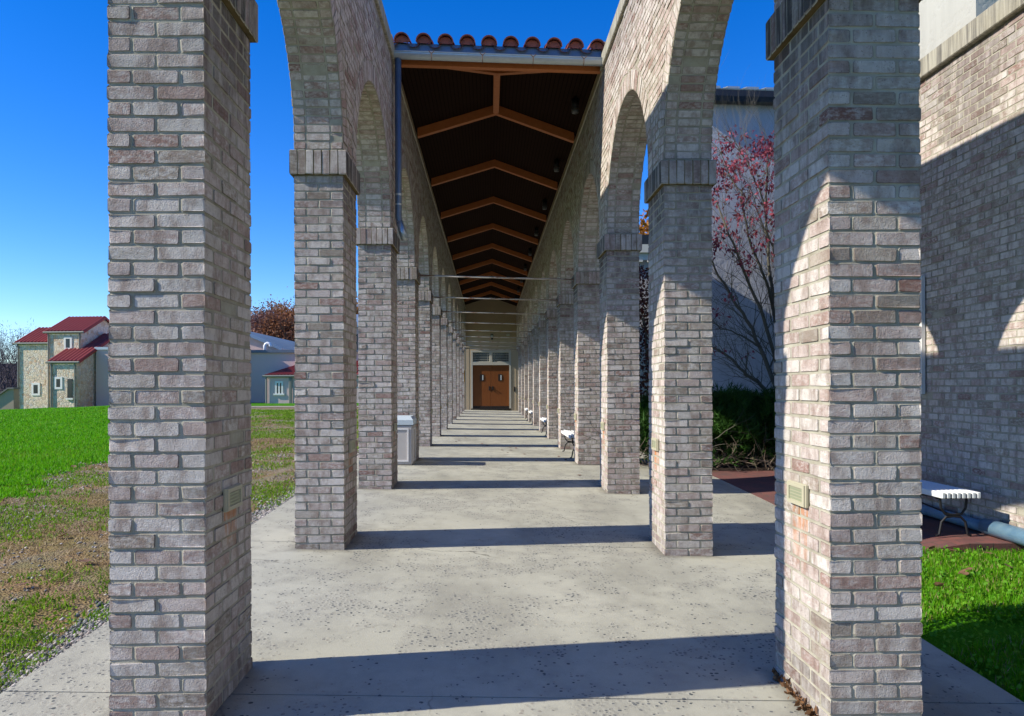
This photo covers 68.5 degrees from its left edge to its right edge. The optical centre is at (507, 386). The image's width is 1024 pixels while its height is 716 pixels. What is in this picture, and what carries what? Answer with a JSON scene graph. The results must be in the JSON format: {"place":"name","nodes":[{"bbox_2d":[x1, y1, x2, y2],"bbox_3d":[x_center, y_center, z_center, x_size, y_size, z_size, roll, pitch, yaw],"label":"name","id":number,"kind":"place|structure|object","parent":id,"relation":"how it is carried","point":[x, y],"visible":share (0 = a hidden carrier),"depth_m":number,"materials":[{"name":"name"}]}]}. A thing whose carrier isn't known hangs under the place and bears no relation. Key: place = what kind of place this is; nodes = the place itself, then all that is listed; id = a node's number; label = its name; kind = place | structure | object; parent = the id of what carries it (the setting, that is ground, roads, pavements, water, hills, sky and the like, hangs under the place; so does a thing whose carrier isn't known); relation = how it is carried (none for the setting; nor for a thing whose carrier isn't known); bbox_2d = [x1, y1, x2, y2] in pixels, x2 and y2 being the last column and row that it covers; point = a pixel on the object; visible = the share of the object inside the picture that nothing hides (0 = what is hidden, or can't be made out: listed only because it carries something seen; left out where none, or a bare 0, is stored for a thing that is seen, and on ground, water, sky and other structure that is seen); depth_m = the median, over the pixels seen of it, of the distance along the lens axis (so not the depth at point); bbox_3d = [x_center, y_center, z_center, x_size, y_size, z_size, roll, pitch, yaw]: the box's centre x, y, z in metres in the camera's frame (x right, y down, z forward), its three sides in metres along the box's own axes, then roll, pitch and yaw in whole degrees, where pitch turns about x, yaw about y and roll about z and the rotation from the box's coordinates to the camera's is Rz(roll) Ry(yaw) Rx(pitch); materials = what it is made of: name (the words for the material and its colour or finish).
{"place":"outdoors","nodes":[
{"label":"outdoors","id":0,"kind":"place"},
{"bbox_2d":[0,406,109,498],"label":"lawn grass","id":1,"kind":"structure","parent":0,"point":[31,440],"depth_m":16.19,"materials":[{"name":"plant"}]},
{"bbox_2d":[0,446,358,693],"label":"gravel","id":2,"kind":"structure","parent":0,"point":[101,622],"depth_m":4.46,"materials":[{"name":"gravel"}]},
{"bbox_2d":[0,0,774,362],"label":"sky","id":3,"kind":"structure","parent":0,"point":[54,155],"materials":[{"name":"blue"}]},
{"bbox_2d":[0,410,1023,715],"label":"walkway floor","id":4,"kind":"structure","parent":0,"point":[474,568],"depth_m":4.71,"materials":[{"name":"concrete"}]},
{"bbox_2d":[107,0,257,715],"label":"brick pier","id":5,"kind":"structure","parent":4,"relation":"on","point":[179,349],"depth_m":3.18,"materials":[{"name":"grey brick"}]},
{"bbox_2d":[289,150,359,549],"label":"brick pier","id":6,"kind":"structure","parent":4,"relation":"on","point":[327,187],"depth_m":6.23,"materials":[{"name":"grey brick"}]},
{"bbox_2d":[277,0,351,156],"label":"brick arch","id":7,"kind":"structure","parent":6,"relation":"on","point":[317,40],"depth_m":6.12,"materials":[{"name":"brick"}]},
{"bbox_2d":[356,228,399,488],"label":"brick pier","id":8,"kind":"structure","parent":4,"relation":"on","point":[378,250],"depth_m":9.28,"materials":[{"name":"grey brick"}]},
{"bbox_2d":[349,0,394,228],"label":"brick arch","id":9,"kind":"structure","parent":8,"relation":"on","point":[372,113],"depth_m":8.72,"materials":[{"name":"brick"}]},
{"bbox_2d":[395,58,407,240],"bbox_3d":[-1.338,-2.982,9.443,0.170,2.305,0.103,0,0,-1],"label":"downpipe","id":10,"kind":"object","parent":9,"relation":"attached to","point":[398,193],"visible":1,"depth_m":9.41,"materials":[{"name":"metal"}]},
{"bbox_2d":[393,65,416,266],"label":"brick arch","id":11,"kind":"structure","parent":8,"relation":"on","point":[407,256],"depth_m":11.96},
{"bbox_2d":[397,415,416,464],"bbox_3d":[-1.759,0.844,11.944,0.559,0.755,0.554,0,0,-1],"label":"litter bin","id":12,"kind":"object","parent":4,"relation":"on","point":[406,433],"visible":0.52,"depth_m":11.68,"materials":[{"name":"white"}]},
{"bbox_2d":[397,267,420,459],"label":"brick pier","id":13,"kind":"structure","parent":4,"relation":"on","point":[408,282],"depth_m":12.32,"materials":[{"name":"grey brick"}]},
{"bbox_2d":[418,291,432,445],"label":"brick pier","id":14,"kind":"structure","parent":4,"relation":"on","point":[425,300],"depth_m":15.37,"materials":[{"name":"grey brick"}]},
{"bbox_2d":[416,146,430,290],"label":"brick arch","id":15,"kind":"structure","parent":14,"relation":"on","point":[423,226],"depth_m":14.80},
{"bbox_2d":[432,307,441,436],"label":"brick pier","id":16,"kind":"structure","parent":4,"relation":"on","point":[436,369],"depth_m":18.42,"materials":[{"name":"grey brick"}]},
{"bbox_2d":[430,190,439,306],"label":"brick arch","id":17,"kind":"structure","parent":16,"relation":"on","point":[435,251],"depth_m":17.84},
{"bbox_2d":[440,224,446,317],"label":"brick arch","id":18,"kind":"structure","parent":16,"relation":"on","point":[443,271],"depth_m":21.01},
{"bbox_2d":[441,318,448,428],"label":"brick pier","id":19,"kind":"structure","parent":4,"relation":"on","point":[444,371],"depth_m":21.47,"materials":[{"name":"grey brick"}]},
{"bbox_2d":[447,327,453,423],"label":"brick pier","id":20,"kind":"structure","parent":4,"relation":"on","point":[450,374],"depth_m":24.51,"materials":[{"name":"grey brick"}]},
{"bbox_2d":[447,248,451,326],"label":"brick arch","id":21,"kind":"structure","parent":20,"relation":"on","point":[449,287],"depth_m":23.91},
{"bbox_2d":[452,333,456,419],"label":"brick pier","id":22,"kind":"structure","parent":4,"relation":"on","point":[454,360],"depth_m":27.56,"materials":[{"name":"grey brick"}]},
{"bbox_2d":[452,265,455,332],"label":"brick arch","id":23,"kind":"structure","parent":22,"relation":"on","point":[453,299],"depth_m":26.78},
{"bbox_2d":[456,278,458,338],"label":"brick arch","id":24,"kind":"structure","parent":22,"relation":"on","point":[457,306],"depth_m":30.19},
{"bbox_2d":[456,339,459,416],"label":"brick pier","id":25,"kind":"structure","parent":4,"relation":"on","point":[458,373],"depth_m":30.61,"materials":[{"name":"grey brick"}]},
{"bbox_2d":[459,343,462,413],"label":"brick pier","id":26,"kind":"structure","parent":4,"relation":"on","point":[460,352],"depth_m":33.65,"materials":[{"name":"grey brick"}]},
{"bbox_2d":[459,288,461,342],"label":"brick arch","id":27,"kind":"structure","parent":26,"relation":"on","point":[460,316],"depth_m":32.81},
{"bbox_2d":[462,347,464,411],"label":"brick pier","id":28,"kind":"structure","parent":4,"relation":"on","point":[463,390],"depth_m":36.70,"materials":[{"name":"grey brick"}]},
{"bbox_2d":[462,299,463,346],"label":"brick arch","id":29,"kind":"structure","parent":28,"relation":"on","point":[462,321],"depth_m":36.27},
{"bbox_2d":[464,305,465,349],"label":"brick arch","id":30,"kind":"structure","parent":28,"relation":"on","point":[464,325],"depth_m":39.39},
{"bbox_2d":[518,348,520,412],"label":"brick pier","id":31,"kind":"structure","parent":4,"relation":"on","point":[519,380],"depth_m":36.77,"materials":[{"name":"beige brick"}]},
{"bbox_2d":[516,307,517,350],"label":"brick arch","id":32,"kind":"structure","parent":31,"relation":"on","point":[517,329],"depth_m":39.49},
{"bbox_2d":[520,344,523,414],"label":"brick pier","id":33,"kind":"structure","parent":4,"relation":"on","point":[522,377],"depth_m":33.73,"materials":[{"name":"beige brick"}]},
{"bbox_2d":[518,300,520,347],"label":"brick arch","id":34,"kind":"structure","parent":33,"relation":"on","point":[519,321],"depth_m":36.56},
{"bbox_2d":[521,290,523,343],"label":"brick arch","id":35,"kind":"structure","parent":33,"relation":"on","point":[522,316],"depth_m":33.42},
{"bbox_2d":[523,340,527,417],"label":"brick pier","id":36,"kind":"structure","parent":4,"relation":"on","point":[525,344],"depth_m":30.68,"materials":[{"name":"beige brick"}]},
{"bbox_2d":[524,279,527,339],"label":"brick arch","id":37,"kind":"structure","parent":36,"relation":"on","point":[525,309],"depth_m":30.19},
{"bbox_2d":[527,335,532,421],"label":"brick pier","id":38,"kind":"structure","parent":4,"relation":"on","point":[530,373],"depth_m":27.63,"materials":[{"name":"beige brick"}]},
{"bbox_2d":[457,336,524,337],"bbox_3d":[-0.589,-1.832,27.904,2.621,0.147,0.080,0,0,-1],"label":"tie rod","id":39,"kind":"object","parent":38,"relation":"attached to","point":[491,337],"visible":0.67,"depth_m":27.90,"materials":[{"name":"grey metal"}]},
{"bbox_2d":[531,329,538,425],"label":"brick pier","id":40,"kind":"structure","parent":4,"relation":"on","point":[535,348],"depth_m":24.59,"materials":[{"name":"beige brick"}]},
{"bbox_2d":[453,330,529,331],"bbox_3d":[-0.511,-1.833,24.857,2.621,0.147,0.080,0,0,-1],"label":"tie rod","id":41,"kind":"object","parent":40,"relation":"attached to","point":[492,331],"visible":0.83,"depth_m":24.85,"materials":[{"name":"grey metal"}]},
{"bbox_2d":[528,265,532,334],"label":"brick arch","id":42,"kind":"structure","parent":40,"relation":"on","point":[530,302],"depth_m":26.93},
{"bbox_2d":[533,249,538,328],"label":"brick arch","id":43,"kind":"structure","parent":40,"relation":"on","point":[536,288],"depth_m":24.00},
{"bbox_2d":[537,320,546,431],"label":"brick pier","id":44,"kind":"structure","parent":4,"relation":"on","point":[542,349],"depth_m":21.54,"materials":[{"name":"beige brick"}]},
{"bbox_2d":[448,322,537,324],"bbox_3d":[-0.432,-1.833,21.810,2.621,0.147,0.080,0,0,-1],"label":"tie rod","id":45,"kind":"object","parent":44,"relation":"attached to","point":[493,323],"visible":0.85,"depth_m":21.80,"materials":[{"name":"grey metal"}]},
{"bbox_2d":[539,227,547,319],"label":"brick arch","id":46,"kind":"structure","parent":44,"relation":"on","point":[543,305],"depth_m":20.99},
{"bbox_2d":[545,310,557,438],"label":"brick pier","id":47,"kind":"structure","parent":4,"relation":"on","point":[552,374],"depth_m":18.49,"materials":[{"name":"beige brick"}]},
{"bbox_2d":[441,310,545,314],"bbox_3d":[-0.353,-1.833,18.763,2.621,0.147,0.080,0,0,-1],"label":"tie rod","id":48,"kind":"object","parent":47,"relation":"attached to","point":[492,312],"visible":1,"depth_m":18.76,"materials":[{"name":"grey metal"}]},
{"bbox_2d":[556,294,573,448],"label":"brick pier","id":49,"kind":"structure","parent":4,"relation":"on","point":[565,339],"depth_m":15.45,"materials":[{"name":"beige brick"}]},
{"bbox_2d":[432,295,556,300],"bbox_3d":[-0.275,-1.833,15.716,2.621,0.147,0.080,0,0,-1],"label":"tie rod","id":50,"kind":"object","parent":49,"relation":"attached to","point":[495,298],"visible":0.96,"depth_m":15.71,"materials":[{"name":"grey metal"}]},
{"bbox_2d":[547,196,558,309],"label":"brick arch","id":51,"kind":"structure","parent":49,"relation":"on","point":[552,255],"depth_m":17.92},
{"bbox_2d":[558,150,575,293],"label":"brick arch","id":52,"kind":"structure","parent":49,"relation":"on","point":[567,232],"depth_m":14.88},
{"bbox_2d":[561,430,573,457],"bbox_3d":[1.268,1.071,14.177,0.386,0.438,1.600,0,0,-1],"label":"slatted bench","id":53,"kind":"object","parent":4,"relation":"on","point":[569,434],"visible":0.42,"depth_m":14.17,"materials":[{"name":"white metal"}]},
{"bbox_2d":[571,271,599,464],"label":"brick pier","id":54,"kind":"structure","parent":4,"relation":"on","point":[586,289],"depth_m":12.40,"materials":[{"name":"beige brick"}]},
{"bbox_2d":[418,273,573,281],"bbox_3d":[-0.196,-1.833,12.669,2.621,0.147,0.080,0,0,-1],"label":"tie rod","id":55,"kind":"object","parent":54,"relation":"attached to","point":[494,277],"visible":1,"depth_m":12.66,"materials":[{"name":"grey metal"}]},
{"bbox_2d":[574,72,602,271],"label":"brick arch","id":56,"kind":"structure","parent":54,"relation":"on","point":[588,166],"depth_m":11.76,"materials":[{"name":"brick"}]},
{"bbox_2d":[391,32,605,309],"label":"tiled roof","id":57,"kind":"structure","parent":56,"relation":"on","point":[496,129],"depth_m":13.38,"materials":[{"name":"wood"}]},
{"bbox_2d":[554,159,559,171],"bbox_3d":[0.923,-4.202,14.279,0.112,0.240,0.112,0,0,-1],"label":"ceiling lamp","id":58,"kind":"object","parent":57,"relation":"attached to","point":[556,165],"visible":1,"depth_m":14.24,"materials":[{"name":"black metal"}]},
{"bbox_2d":[571,97,578,113],"bbox_3d":[1.001,-4.202,11.232,0.112,0.240,0.112,0,0,-1],"label":"ceiling lamp","id":59,"kind":"object","parent":57,"relation":"attached to","point":[575,105],"visible":1,"depth_m":11.19,"materials":[{"name":"black metal"}]},
{"bbox_2d":[597,234,641,493],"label":"brick pier","id":60,"kind":"structure","parent":4,"relation":"on","point":[618,258],"depth_m":9.35,"materials":[{"name":"beige brick"}]},
{"bbox_2d":[644,160,716,555],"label":"brick pier","id":61,"kind":"structure","parent":4,"relation":"on","point":[677,196],"depth_m":6.31,"materials":[{"name":"beige brick"}]},
{"bbox_2d":[600,0,655,235],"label":"brick arch","id":62,"kind":"structure","parent":61,"relation":"on","point":[629,93],"depth_m":8.69,"materials":[{"name":"brick"}]},
{"bbox_2d":[653,0,782,165],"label":"brick arch","id":63,"kind":"structure","parent":61,"relation":"on","point":[689,37],"depth_m":6.18,"materials":[{"name":"brick"}]},
{"bbox_2d":[772,667,818,715],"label":"leaf litter","id":64,"kind":"object","parent":4,"relation":"on","point":[807,708],"visible":0.98,"depth_m":3.55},
{"bbox_2d":[766,0,922,715],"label":"brick pier","id":65,"kind":"structure","parent":4,"relation":"on","point":[848,627],"depth_m":3.26,"materials":[{"name":"beige brick"}]},
{"bbox_2d":[0,306,1023,699],"bbox_3d":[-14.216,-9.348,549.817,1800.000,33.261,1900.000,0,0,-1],"label":"ground","id":66,"kind":"structure","parent":0,"point":[24,564],"depth_m":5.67,"materials":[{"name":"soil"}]},
{"bbox_2d":[0,387,19,409],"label":"shed","id":67,"kind":"structure","parent":66,"relation":"on","point":[8,397],"depth_m":59.01,"materials":[{"name":"beige"}]},
{"bbox_2d":[0,327,20,391],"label":"bare tree","id":68,"kind":"object","parent":66,"relation":"on","point":[3,380],"visible":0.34,"depth_m":93.06,"materials":[{"name":"grey plant"}]},
{"bbox_2d":[0,325,27,386],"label":"bare tree","id":69,"kind":"object","parent":66,"relation":"on","point":[8,355],"visible":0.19,"depth_m":103.14,"materials":[{"name":"grey plant"}]},
{"bbox_2d":[0,324,32,388],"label":"bare tree","id":70,"kind":"object","parent":66,"relation":"on","point":[10,380],"visible":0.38,"depth_m":98.31,"materials":[{"name":"grey plant"}]},
{"bbox_2d":[0,319,34,389],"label":"bare tree","id":71,"kind":"object","parent":66,"relation":"on","point":[11,356],"visible":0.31,"depth_m":102.09,"materials":[{"name":"brown plant"}]},
{"bbox_2d":[12,316,109,408],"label":"stone house","id":72,"kind":"structure","parent":66,"relation":"on","point":[56,365],"depth_m":64.04,"materials":[{"name":"stone"}]},
{"bbox_2d":[31,383,39,395],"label":"window","id":73,"kind":"structure","parent":72,"relation":"in","point":[35,387],"depth_m":64.74,"materials":[{"name":"white"}]},
{"bbox_2d":[54,377,62,388],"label":"window","id":74,"kind":"structure","parent":72,"relation":"in","point":[58,381],"depth_m":61.62,"materials":[{"name":"white"}]},
{"bbox_2d":[64,337,71,348],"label":"window","id":75,"kind":"structure","parent":72,"relation":"in","point":[67,340],"depth_m":63.88,"materials":[{"name":"white"}]},
{"bbox_2d":[67,379,71,397],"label":"door","id":76,"kind":"structure","parent":72,"relation":"in","point":[69,381],"depth_m":61.50,"materials":[{"name":"black"}]},
{"bbox_2d":[94,347,109,405],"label":"cream wing","id":77,"kind":"structure","parent":66,"relation":"on","point":[102,387],"depth_m":63.73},
{"bbox_2d":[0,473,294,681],"bbox_3d":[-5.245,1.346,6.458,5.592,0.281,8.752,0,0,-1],"label":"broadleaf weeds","id":78,"kind":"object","parent":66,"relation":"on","point":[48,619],"visible":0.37,"depth_m":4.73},
{"bbox_2d":[0,418,358,687],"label":"dry straw","id":79,"kind":"object","parent":66,"relation":"on","point":[255,460],"visible":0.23,"depth_m":7.31,"materials":[{"name":"plant"}]},
{"bbox_2d":[252,298,290,336],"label":"autumn tree","id":80,"kind":"object","parent":66,"relation":"on","point":[271,310],"visible":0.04,"depth_m":110.49,"materials":[{"name":"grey plant"}]},
{"bbox_2d":[251,304,294,340],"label":"autumn tree","id":81,"kind":"object","parent":66,"relation":"on","point":[281,323],"visible":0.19,"depth_m":101.08,"materials":[{"name":"brown plant"}]},
{"bbox_2d":[251,304,294,341],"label":"autumn tree","id":82,"kind":"object","parent":66,"relation":"on","point":[258,320],"visible":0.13,"depth_m":102.42,"materials":[{"name":"brown plant"}]},
{"bbox_2d":[254,294,294,313],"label":"autumn tree","id":83,"kind":"object","parent":66,"relation":"on","point":[273,305],"visible":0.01,"depth_m":116.30,"materials":[{"name":"brown plant"}]},
{"bbox_2d":[250,332,358,402],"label":"cream hall","id":84,"kind":"structure","parent":66,"relation":"on","point":[272,361],"depth_m":57.52,"materials":[{"name":"white"}]},
{"bbox_2d":[273,381,284,394],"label":"window","id":85,"kind":"structure","parent":84,"relation":"in","point":[278,384],"depth_m":55.54,"materials":[{"name":"white"}]},
{"bbox_2d":[464,297,517,410],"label":"end building","id":86,"kind":"structure","parent":66,"relation":"on","point":[491,380],"depth_m":39.81,"materials":[{"name":"beige"}]},
{"bbox_2d":[473,352,489,361],"bbox_3d":[-1.420,-1.559,39.821,0.909,0.529,0.032,0,0,-1],"label":"transom window","id":87,"kind":"structure","parent":86,"relation":"in","point":[477,356],"depth_m":39.82,"materials":[{"name":"grey glass"}]},
{"bbox_2d":[473,365,490,407],"bbox_3d":[-1.384,0.004,39.815,0.953,2.251,0.135,0,0,-1],"label":"door leaf","id":88,"kind":"structure","parent":86,"relation":"in","point":[481,373],"depth_m":39.84,"materials":[{"name":"brown wood"}]},
{"bbox_2d":[491,365,508,407],"bbox_3d":[-0.419,0.001,39.840,0.953,2.251,0.135,0,0,-1],"label":"door leaf","id":89,"kind":"structure","parent":86,"relation":"in","point":[499,373],"depth_m":39.87,"materials":[{"name":"brown wood"}]},
{"bbox_2d":[492,352,508,361],"bbox_3d":[-0.392,-1.562,39.847,0.909,0.529,0.032,0,0,-1],"label":"transom window","id":90,"kind":"structure","parent":86,"relation":"in","point":[496,356],"depth_m":39.85,"materials":[{"name":"grey glass"}]},
{"bbox_2d":[639,235,648,395],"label":"brick annexe","id":91,"kind":"structure","parent":66,"relation":"on","point":[643,256],"depth_m":26.13,"materials":[{"name":"beige"}]},
{"bbox_2d":[639,209,648,234],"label":"autumn tree","id":92,"kind":"object","parent":66,"relation":"on","point":[642,230],"visible":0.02,"depth_m":46.12,"materials":[{"name":"orange plant"}]},
{"bbox_2d":[639,264,648,400],"bbox_3d":[3.404,-0.927,18.316,2.404,4.678,3.297,0,0,15],"label":"copper beech","id":93,"kind":"object","parent":66,"relation":"on","point":[643,314],"visible":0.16,"depth_m":18.00,"materials":[{"name":"grey plant"}]},
{"bbox_2d":[712,453,775,470],"bbox_3d":[5.330,1.365,14.002,4.630,0.100,3.880,0,0,-1],"label":"planting bed","id":94,"kind":"object","parent":66,"relation":"on","point":[760,466],"visible":0.03,"depth_m":12.40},
{"bbox_2d":[561,391,762,468],"bbox_3d":[2.818,0.774,12.666,2.735,1.679,3.290,0,0,41],"label":"juniper shrub","id":95,"kind":"object","parent":94,"relation":"on","point":[644,422],"visible":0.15,"depth_m":12.26,"materials":[{"name":"green plant"}]},
{"bbox_2d":[639,61,775,391],"bbox_3d":[4.689,-2.291,13.450,4.748,7.262,3.538,0,0,-1],"label":"dogwood tree","id":96,"kind":"object","parent":94,"relation":"on","point":[765,204],"visible":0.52,"depth_m":13.42,"materials":[{"name":"pink plant"}]},
{"bbox_2d":[642,380,775,470],"bbox_3d":[3.356,0.766,12.822,3.536,1.866,2.998,0,0,-12],"label":"juniper shrub","id":97,"kind":"object","parent":94,"relation":"on","point":[727,406],"visible":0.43,"depth_m":12.23,"materials":[{"name":"green plant"}]},
{"bbox_2d":[642,378,775,462],"bbox_3d":[3.882,0.751,13.423,3.456,1.811,3.381,0,0,20],"label":"juniper shrub","id":98,"kind":"object","parent":94,"relation":"on","point":[735,386],"visible":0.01,"depth_m":13.60,"materials":[{"name":"green plant"}]},
{"bbox_2d":[712,384,775,471],"bbox_3d":[4.560,0.779,12.803,3.111,1.756,3.462,0,0,-1],"label":"juniper shrub","id":99,"kind":"object","parent":94,"relation":"on","point":[765,398],"visible":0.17,"depth_m":12.32,"materials":[{"name":"green plant"}]},
{"bbox_2d":[711,0,997,393],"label":"stucco hall","id":100,"kind":"structure","parent":66,"relation":"on","point":[941,21],"depth_m":16.07,"materials":[{"name":"grey concrete"}]},
{"bbox_2d":[712,470,1005,546],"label":"brick paving","id":101,"kind":"structure","parent":66,"relation":"on","point":[760,484],"depth_m":7.78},
{"bbox_2d":[920,480,980,536],"bbox_3d":[3.956,1.137,7.705,0.347,0.412,2.200,0,0,-1],"label":"slatted bench","id":102,"kind":"object","parent":101,"relation":"on","point":[940,492],"visible":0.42,"depth_m":6.72,"materials":[{"name":"white metal"}]},
{"bbox_2d":[920,504,1023,545],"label":"drain pipe","id":103,"kind":"object","parent":101,"relation":"on","point":[1003,531],"visible":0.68,"depth_m":6.72,"materials":[{"name":"grey plastic"}]},
{"bbox_2d":[919,0,1023,527],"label":"brick wing","id":104,"kind":"structure","parent":66,"relation":"on","point":[971,153],"depth_m":7.13,"materials":[{"name":"brick"}]},
{"bbox_2d":[920,545,1023,701],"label":"plot grass","id":105,"kind":"structure","parent":66,"relation":"on","point":[1014,598],"depth_m":5.08,"materials":[{"name":"plant"}]},
{"bbox_2d":[920,545,1023,701],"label":"clover","id":106,"kind":"object","parent":66,"relation":"on","point":[986,622],"visible":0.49,"depth_m":4.80,"materials":[{"name":"plant"}]},
{"bbox_2d":[925,541,1023,552],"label":"paving edge","id":107,"kind":"object","parent":66,"relation":"on","point":[999,545],"visible":0.2,"depth_m":6.42,"materials":[{"name":"red brick"}]},
{"bbox_2d":[639,451,775,545],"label":"side path","id":108,"kind":"structure","parent":0,"point":[752,513],"depth_m":8.61,"materials":[{"name":"concrete"}]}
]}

